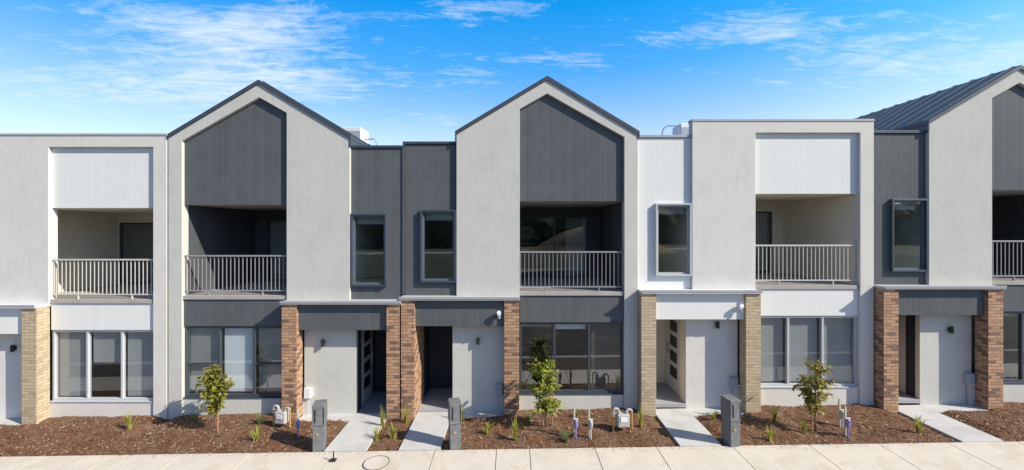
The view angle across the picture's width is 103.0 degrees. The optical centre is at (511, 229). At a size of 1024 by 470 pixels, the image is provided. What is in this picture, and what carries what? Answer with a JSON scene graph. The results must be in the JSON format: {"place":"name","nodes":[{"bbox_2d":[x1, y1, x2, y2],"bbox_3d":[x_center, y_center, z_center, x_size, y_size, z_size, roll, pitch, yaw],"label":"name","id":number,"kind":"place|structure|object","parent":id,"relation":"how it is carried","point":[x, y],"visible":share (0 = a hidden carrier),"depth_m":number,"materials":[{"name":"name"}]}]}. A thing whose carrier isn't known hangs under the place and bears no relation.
{"place":"outdoors","nodes":[
{"label":"outdoors","id":0,"kind":"place"},
{"bbox_2d":[324,413,385,451],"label":"path","id":1,"kind":"structure","parent":0,"point":[356,433],"depth_m":9.49,"materials":[{"name":"concrete"}]},
{"bbox_2d":[399,412,448,450],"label":"path","id":2,"kind":"structure","parent":0,"point":[427,430],"depth_m":9.53,"materials":[{"name":"concrete"}]},
{"bbox_2d":[0,441,1023,469],"bbox_3d":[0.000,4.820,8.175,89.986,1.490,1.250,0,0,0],"label":"footpath","id":3,"kind":"structure","parent":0,"point":[964,456],"depth_m":8.41,"materials":[{"name":"concrete"}]},
{"bbox_2d":[329,451,336,461],"bbox_3d":[-3.715,4.712,8.457,0.120,0.200,0.100,0,0,0],"label":"marker peg","id":4,"kind":"object","parent":3,"relation":"on","point":[333,459],"visible":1,"depth_m":8.44,"materials":[{"name":"black metal"}]},
{"bbox_2d":[363,455,389,469],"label":"manhole cover","id":5,"kind":"object","parent":3,"relation":"in","point":[376,462],"visible":1,"depth_m":8.37,"materials":[{"name":"concrete"}]},
{"bbox_2d":[0,0,1023,144],"label":"sky","id":6,"kind":"structure","parent":0,"point":[397,71],"materials":[{"name":"blue"}]},
{"bbox_2d":[656,408,720,446],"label":"path","id":7,"kind":"structure","parent":0,"point":[683,427],"depth_m":9.54,"materials":[{"name":"concrete"}]},
{"bbox_2d":[656,403,905,408],"bbox_3d":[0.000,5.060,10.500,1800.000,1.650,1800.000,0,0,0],"label":"ground","id":8,"kind":"structure","parent":0,"point":[679,407],"depth_m":11.06,"materials":[{"name":"grey concrete"}]},
{"bbox_2d":[0,418,21,425],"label":"porch apron","id":9,"kind":"object","parent":8,"relation":"on","point":[12,421],"visible":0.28,"depth_m":10.43,"materials":[{"name":"concrete"}]},
{"bbox_2d":[0,415,166,456],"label":"mulch bed","id":10,"kind":"object","parent":8,"relation":"on","point":[147,423],"visible":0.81,"depth_m":9.66,"materials":[{"name":"brown wood"}]},
{"bbox_2d":[124,411,136,429],"bbox_3d":[-9.251,4.623,9.890,0.337,0.441,0.342,0,0,32],"label":"grass tuft","id":11,"kind":"object","parent":10,"relation":"on","point":[128,422],"visible":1,"depth_m":9.83,"materials":[{"name":"green plant"}]},
{"bbox_2d":[0,133,167,423],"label":"townhouse","id":12,"kind":"structure","parent":8,"relation":"on","point":[83,274],"depth_m":10.59,"materials":[{"name":"paint"}]},
{"bbox_2d":[50,330,152,401],"bbox_3d":[-10.603,3.550,10.629,2.690,1.860,0.197,0,0,0],"label":"window","id":13,"kind":"structure","parent":12,"relation":"in","point":[75,346],"depth_m":10.71,"materials":[{"name":"glass"}]},
{"bbox_2d":[119,223,152,283],"bbox_3d":[-11.318,0.800,13.560,3.430,2.034,0.080,0,0,0],"label":"balcony door","id":14,"kind":"structure","parent":12,"relation":"in","point":[121,224],"depth_m":13.52,"materials":[{"name":"metal"}]},
{"bbox_2d":[106,413,346,454],"bbox_3d":[-6.465,4.913,9.757,4.789,0.339,1.906,0,0,0],"label":"mulch bed","id":15,"kind":"object","parent":8,"relation":"on","point":[339,425],"visible":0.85,"depth_m":9.44,"materials":[{"name":"brown wood"}]},
{"bbox_2d":[188,411,198,422],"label":"grass tuft","id":16,"kind":"object","parent":15,"relation":"on","point":[193,418],"visible":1,"depth_m":10.22,"materials":[{"name":"green plant"}]},
{"bbox_2d":[195,363,234,429],"bbox_3d":[-7.092,4.020,9.823,0.758,1.608,0.892,0,0,0],"label":"young tree","id":17,"kind":"object","parent":15,"relation":"on","point":[212,378],"visible":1,"depth_m":9.69,"materials":[{"name":"green plant"}]},
{"bbox_2d":[217,411,218,432],"bbox_3d":[-6.968,4.623,9.648,0.027,0.600,0.027,0,0,0],"label":"garden stake","id":18,"kind":"object","parent":15,"relation":"on","point":[218,422],"visible":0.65,"depth_m":9.65,"materials":[{"name":"brown wood"}]},
{"bbox_2d":[248,425,263,441],"bbox_3d":[-5.812,4.643,9.272,0.348,0.358,0.274,0,0,-41],"label":"grass tuft","id":19,"kind":"object","parent":15,"relation":"on","point":[256,434],"visible":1,"depth_m":9.27,"materials":[{"name":"green plant"}]},
{"bbox_2d":[253,412,266,424],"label":"grass tuft","id":20,"kind":"object","parent":15,"relation":"on","point":[259,421],"visible":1,"depth_m":10.00,"materials":[{"name":"green plant"}]},
{"bbox_2d":[272,404,290,427],"bbox_3d":[-5.574,4.562,9.850,0.479,0.615,0.195,0,0,9],"label":"gas meter","id":21,"kind":"object","parent":15,"relation":"on","point":[281,416],"visible":0.98,"depth_m":9.81,"materials":[{"name":"grey metal"}]},
{"bbox_2d":[295,409,299,437],"bbox_3d":[-4.944,4.544,9.390,0.090,0.720,0.165,0,0,0],"label":"water standpipe","id":22,"kind":"object","parent":15,"relation":"on","point":[297,426],"visible":0.93,"depth_m":9.40,"materials":[{"name":"purple plastic"}]},
{"bbox_2d":[312,399,326,451],"bbox_3d":[-4.231,4.378,8.963,0.254,1.130,0.329,0,0,-14],"label":"letterbox","id":23,"kind":"object","parent":15,"relation":"on","point":[319,416],"visible":0.85,"depth_m":8.83,"materials":[{"name":"grey concrete"}]},
{"bbox_2d":[167,80,404,420],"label":"townhouse","id":24,"kind":"structure","parent":8,"relation":"on","point":[284,250],"depth_m":10.59,"materials":[{"name":"paint"}]},
{"bbox_2d":[183,326,281,398],"bbox_3d":[-7.163,3.450,10.629,2.690,1.860,0.197,0,0,0],"label":"window","id":25,"kind":"structure","parent":24,"relation":"in","point":[241,362],"depth_m":10.71,"materials":[{"name":"glass"}]},
{"bbox_2d":[266,220,286,280],"bbox_3d":[-6.448,0.700,13.605,3.430,2.034,0.170,0,0,0],"label":"balcony door","id":26,"kind":"structure","parent":24,"relation":"in","point":[278,228],"depth_m":13.66,"materials":[{"name":"glass"}]},
{"bbox_2d":[341,127,376,144],"bbox_3d":[-4.929,-2.740,13.394,1.102,1.061,0.712,0,0,0],"label":"roof cooler","id":27,"kind":"object","parent":24,"relation":"on","point":[360,133],"visible":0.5,"depth_m":13.05,"materials":[{"name":"white plastic"}]},
{"bbox_2d":[361,330,372,406],"bbox_3d":[-4.078,3.755,11.460,0.090,2.120,0.910,0,0,0],"label":"front door","id":28,"kind":"structure","parent":24,"relation":"in","point":[366,335],"depth_m":11.42,"materials":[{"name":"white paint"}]},
{"bbox_2d":[350,214,386,286],"bbox_3d":[-3.707,0.540,10.607,0.928,1.880,0.215,0,0,0],"label":"window","id":29,"kind":"structure","parent":24,"relation":"in","point":[361,218],"depth_m":10.57,"materials":[{"name":"metal"}]},
{"bbox_2d":[299,413,355,422],"bbox_3d":[-4.743,4.876,10.409,1.348,0.160,0.418,0,0,0],"label":"porch apron","id":30,"kind":"object","parent":8,"relation":"on","point":[345,417],"visible":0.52,"depth_m":10.41,"materials":[{"name":"concrete"}]},
{"bbox_2d":[368,418,413,450],"bbox_3d":[-2.808,4.860,9.757,0.698,0.274,1.906,0,0,0],"label":"mulch bed","id":31,"kind":"object","parent":8,"relation":"on","point":[404,428],"visible":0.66,"depth_m":9.45,"materials":[{"name":"brown wood"}]},
{"bbox_2d":[373,426,382,440],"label":"grass tuft","id":32,"kind":"object","parent":31,"relation":"on","point":[376,436],"visible":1,"depth_m":9.30,"materials":[{"name":"green plant"}]},
{"bbox_2d":[378,407,386,427],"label":"grass tuft","id":33,"kind":"object","parent":31,"relation":"on","point":[382,421],"visible":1,"depth_m":9.89,"materials":[{"name":"green plant"}]},
{"bbox_2d":[385,422,397,438],"bbox_3d":[-2.727,4.578,9.290,0.387,0.398,0.304,0,0,12],"label":"grass tuft","id":34,"kind":"object","parent":31,"relation":"on","point":[393,432],"visible":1,"depth_m":9.27,"materials":[{"name":"green plant"}]},
{"bbox_2d":[398,406,409,423],"bbox_3d":[-2.584,4.583,10.063,0.342,0.441,0.337,0,0,32],"label":"grass tuft","id":35,"kind":"object","parent":31,"relation":"on","point":[405,416],"visible":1,"depth_m":10.05,"materials":[{"name":"green plant"}]},
{"bbox_2d":[0,402,1023,458],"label":"bark chips","id":36,"kind":"object","parent":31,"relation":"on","point":[464,427],"visible":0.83,"depth_m":9.44,"materials":[{"name":"brown wood"}]},
{"bbox_2d":[463,411,503,417],"bbox_3d":[-0.873,4.818,10.409,1.348,0.160,0.418,0,0,0],"label":"porch apron","id":37,"kind":"object","parent":8,"relation":"on","point":[478,414],"visible":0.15,"depth_m":10.44,"materials":[{"name":"concrete"}]},
{"bbox_2d":[399,76,639,419],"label":"townhouse","id":38,"kind":"structure","parent":8,"relation":"on","point":[519,231],"depth_m":10.59,"materials":[{"name":"paint"}]},
{"bbox_2d":[420,210,455,282],"bbox_3d":[-1.909,0.440,10.607,0.928,1.880,0.215,0,0,0],"label":"window","id":39,"kind":"structure","parent":38,"relation":"in","point":[429,214],"depth_m":10.57,"materials":[{"name":"metal"}]},
{"bbox_2d":[520,217,588,277],"bbox_3d":[0.832,0.600,13.605,3.430,2.034,0.170,0,0,0],"label":"balcony door","id":40,"kind":"structure","parent":38,"relation":"in","point":[575,226],"depth_m":13.66,"materials":[{"name":"glass"}]},
{"bbox_2d":[520,322,623,394],"bbox_3d":[1.547,3.350,10.629,2.690,1.860,0.197,0,0,0],"label":"window","id":41,"kind":"structure","parent":38,"relation":"in","point":[606,337],"depth_m":10.71,"materials":[{"name":"glass"}]},
{"bbox_2d":[441,408,678,450],"bbox_3d":[1.040,4.792,9.757,5.169,0.364,1.906,0,0,0],"label":"mulch bed","id":42,"kind":"object","parent":8,"relation":"on","point":[605,424],"visible":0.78,"depth_m":9.41,"materials":[{"name":"brown wood"}]},
{"bbox_2d":[448,397,460,449],"bbox_3d":[-1.262,4.334,8.959,0.254,1.130,0.329,0,0,-16],"label":"letterbox","id":43,"kind":"object","parent":42,"relation":"on","point":[454,411],"visible":0.88,"depth_m":8.82,"materials":[{"name":"grey concrete"}]},
{"bbox_2d":[461,407,467,419],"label":"grass tuft","id":44,"kind":"object","parent":42,"relation":"on","point":[463,408],"visible":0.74,"depth_m":10.09,"materials":[{"name":"green plant"}]},
{"bbox_2d":[482,421,495,434],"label":"grass tuft","id":45,"kind":"object","parent":42,"relation":"on","point":[487,431],"visible":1,"depth_m":9.34,"materials":[{"name":"green plant"}]},
{"bbox_2d":[511,418,519,440],"bbox_3d":[0.064,4.477,9.066,0.380,0.490,0.374,0,0,-45],"label":"grass tuft","id":46,"kind":"object","parent":42,"relation":"on","point":[515,428],"visible":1,"depth_m":9.11,"materials":[{"name":"green plant"}]},
{"bbox_2d":[524,411,532,420],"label":"grass tuft","id":47,"kind":"object","parent":42,"relation":"on","point":[527,417],"visible":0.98,"depth_m":10.07,"materials":[{"name":"green plant"}]},
{"bbox_2d":[520,358,564,426],"bbox_3d":[0.732,3.875,9.556,1.110,1.647,1.038,0,0,0],"label":"young tree","id":48,"kind":"object","parent":42,"relation":"on","point":[549,404],"visible":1,"depth_m":9.54,"materials":[{"name":"green plant"}]},
{"bbox_2d":[561,429,571,442],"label":"grass tuft","id":49,"kind":"object","parent":42,"relation":"on","point":[566,437],"visible":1,"depth_m":9.05,"materials":[{"name":"green plant"}]},
{"bbox_2d":[573,406,577,438],"bbox_3d":[1.436,4.401,9.116,0.100,0.800,0.183,0,0,0],"label":"water standpipe","id":50,"kind":"object","parent":42,"relation":"on","point":[575,426],"visible":0.94,"depth_m":9.13,"materials":[{"name":"purple plastic"}]},
{"bbox_2d":[588,407,592,438],"bbox_3d":[1.762,4.394,9.079,0.098,0.784,0.179,0,0,0],"label":"water standpipe","id":51,"kind":"object","parent":42,"relation":"on","point":[590,424],"visible":0.91,"depth_m":9.09,"materials":[{"name":"white plastic"}]},
{"bbox_2d":[612,407,632,432],"bbox_3d":[2.562,4.445,9.447,0.495,0.635,0.201,0,0,-6],"label":"gas meter","id":52,"kind":"object","parent":42,"relation":"on","point":[622,419],"visible":0.94,"depth_m":9.39,"materials":[{"name":"grey metal"}]},
{"bbox_2d":[637,403,644,427],"bbox_3d":[3.022,4.354,9.595,0.220,0.633,0.304,0,0,-33],"label":"grass tuft","id":53,"kind":"object","parent":42,"relation":"on","point":[640,419],"visible":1,"depth_m":9.57,"materials":[{"name":"green plant"}]},
{"bbox_2d":[686,408,744,416],"bbox_3d":[5.210,4.727,10.409,1.348,0.160,0.418,0,0,0],"label":"porch apron","id":54,"kind":"object","parent":8,"relation":"on","point":[695,412],"visible":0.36,"depth_m":10.42,"materials":[{"name":"concrete"}]},
{"bbox_2d":[638,119,873,416],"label":"townhouse","id":55,"kind":"structure","parent":8,"relation":"on","point":[755,261],"depth_m":10.59,"materials":[{"name":"paint"}]},
{"bbox_2d":[655,203,691,275],"bbox_3d":[4.174,0.270,10.607,0.928,1.880,0.215,0,0,0],"label":"window","id":56,"kind":"structure","parent":55,"relation":"in","point":[660,208],"depth_m":10.54,"materials":[{"name":"grey metal"}]},
{"bbox_2d":[667,319,679,396],"bbox_3d":[4.545,3.485,11.460,0.090,2.120,0.910,0,0,0],"label":"front door","id":57,"kind":"structure","parent":55,"relation":"in","point":[673,325],"depth_m":11.44,"materials":[{"name":"white paint"}]},
{"bbox_2d":[662,123,688,134],"bbox_3d":[4.769,-2.546,11.844,0.821,0.972,0.612,0,0,0],"label":"roof cooler","id":58,"kind":"object","parent":55,"relation":"on","point":[681,129],"visible":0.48,"depth_m":11.56,"materials":[{"name":"white plastic"}]},
{"bbox_2d":[755,211,771,272],"bbox_3d":[6.915,0.430,13.605,3.430,2.034,0.170,0,0,0],"label":"balcony door","id":59,"kind":"structure","parent":55,"relation":"in","point":[761,217],"depth_m":13.66,"materials":[{"name":"glass"}]},
{"bbox_2d":[761,316,858,387],"bbox_3d":[7.630,3.180,10.629,2.690,1.860,0.197,0,0,0],"label":"window","id":60,"kind":"structure","parent":55,"relation":"in","point":[800,331],"depth_m":10.71,"materials":[{"name":"glass"}]},
{"bbox_2d":[695,404,957,445],"bbox_3d":[7.131,4.700,9.757,5.186,0.364,1.906,0,0,0],"label":"mulch bed","id":61,"kind":"object","parent":8,"relation":"on","point":[807,434],"visible":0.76,"depth_m":9.46,"materials":[{"name":"brown wood"}]},
{"bbox_2d":[710,408,718,420],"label":"grass tuft","id":62,"kind":"object","parent":61,"relation":"on","point":[714,416],"visible":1,"depth_m":9.91,"materials":[{"name":"green plant"}]},
{"bbox_2d":[721,394,740,447],"bbox_3d":[4.777,4.243,8.895,0.254,1.130,0.329,0,0,-10],"label":"letterbox","id":63,"kind":"object","parent":61,"relation":"on","point":[730,417],"visible":0.86,"depth_m":8.76,"materials":[{"name":"grey concrete"}]},
{"bbox_2d":[761,426,777,441],"bbox_3d":[5.692,4.484,8.979,0.387,0.398,0.304,0,0,-27],"label":"grass tuft","id":64,"kind":"object","parent":61,"relation":"on","point":[770,436],"visible":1,"depth_m":8.98,"materials":[{"name":"green plant"}]},
{"bbox_2d":[769,405,779,422],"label":"grass tuft","id":65,"kind":"object","parent":61,"relation":"on","point":[775,413],"visible":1,"depth_m":9.75,"materials":[{"name":"green plant"}]},
{"bbox_2d":[799,419,811,432],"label":"grass tuft","id":66,"kind":"object","parent":61,"relation":"on","point":[803,426],"visible":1,"depth_m":9.23,"materials":[{"name":"green plant"}]},
{"bbox_2d":[811,402,812,433],"bbox_3d":[6.803,4.335,9.237,0.027,0.800,0.027,0,0,0],"label":"garden stake","id":67,"kind":"object","parent":61,"relation":"on","point":[812,418],"visible":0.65,"depth_m":9.22,"materials":[{"name":"brown wood"}]},
{"bbox_2d":[791,357,838,430],"bbox_3d":[6.926,3.786,9.332,0.789,1.712,0.794,0,0,-12],"label":"young tree","id":68,"kind":"object","parent":61,"relation":"on","point":[806,389],"visible":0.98,"depth_m":9.30,"materials":[{"name":"green plant"}]},
{"bbox_2d":[838,398,843,427],"bbox_3d":[7.665,4.327,9.430,0.095,0.760,0.174,0,0,0],"label":"water standpipe","id":69,"kind":"object","parent":61,"relation":"on","point":[840,416],"visible":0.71,"depth_m":9.48,"materials":[{"name":"white"}]},
{"bbox_2d":[844,406,851,437],"bbox_3d":[7.467,4.337,9.026,0.095,0.760,0.174,0,0,0],"label":"water standpipe","id":70,"kind":"object","parent":61,"relation":"on","point":[847,423],"visible":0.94,"depth_m":9.08,"materials":[{"name":"purple plastic"}]},
{"bbox_2d":[912,414,927,433],"bbox_3d":[9.180,4.373,9.139,0.337,0.441,0.342,0,0,-17],"label":"grass tuft","id":71,"kind":"object","parent":61,"relation":"on","point":[918,427],"visible":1,"depth_m":9.16,"materials":[{"name":"green plant"}]},
{"bbox_2d":[855,65,1023,412],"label":"townhouse","id":72,"kind":"structure","parent":8,"relation":"on","point":[948,245],"depth_m":10.57,"materials":[{"name":"paint"}]},
{"bbox_2d":[899,315,905,392],"bbox_3d":[10.667,3.375,11.460,0.045,2.120,0.910,0,0,0],"label":"front door","id":73,"kind":"structure","parent":72,"relation":"in","point":[902,318],"depth_m":11.10,"materials":[{"name":"white paint"}]},
{"bbox_2d":[889,199,927,271],"bbox_3d":[10.274,0.160,10.607,0.928,1.880,0.215,0,0,0],"label":"window","id":74,"kind":"structure","parent":72,"relation":"in","point":[894,204],"depth_m":10.56,"materials":[{"name":"metal"}]},
{"bbox_2d":[1003,312,1023,383],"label":"window","id":75,"kind":"structure","parent":72,"relation":"in","point":[1020,380],"depth_m":10.60,"materials":[{"name":"metal"}]},
{"bbox_2d":[922,404,987,412],"bbox_3d":[11.310,4.635,10.409,1.348,0.160,0.418,0,0,0],"label":"porch apron","id":76,"kind":"object","parent":8,"relation":"on","point":[940,408],"visible":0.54,"depth_m":10.42,"materials":[{"name":"concrete"}]},
{"bbox_2d":[941,402,1023,441],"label":"mulch bed","id":77,"kind":"object","parent":8,"relation":"on","point":[983,425],"visible":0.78,"depth_m":9.69,"materials":[{"name":"brown wood"}]},
{"bbox_2d":[899,405,1003,441],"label":"path","id":78,"kind":"structure","parent":0,"point":[953,429],"depth_m":9.49,"materials":[{"name":"concrete"}]}
]}

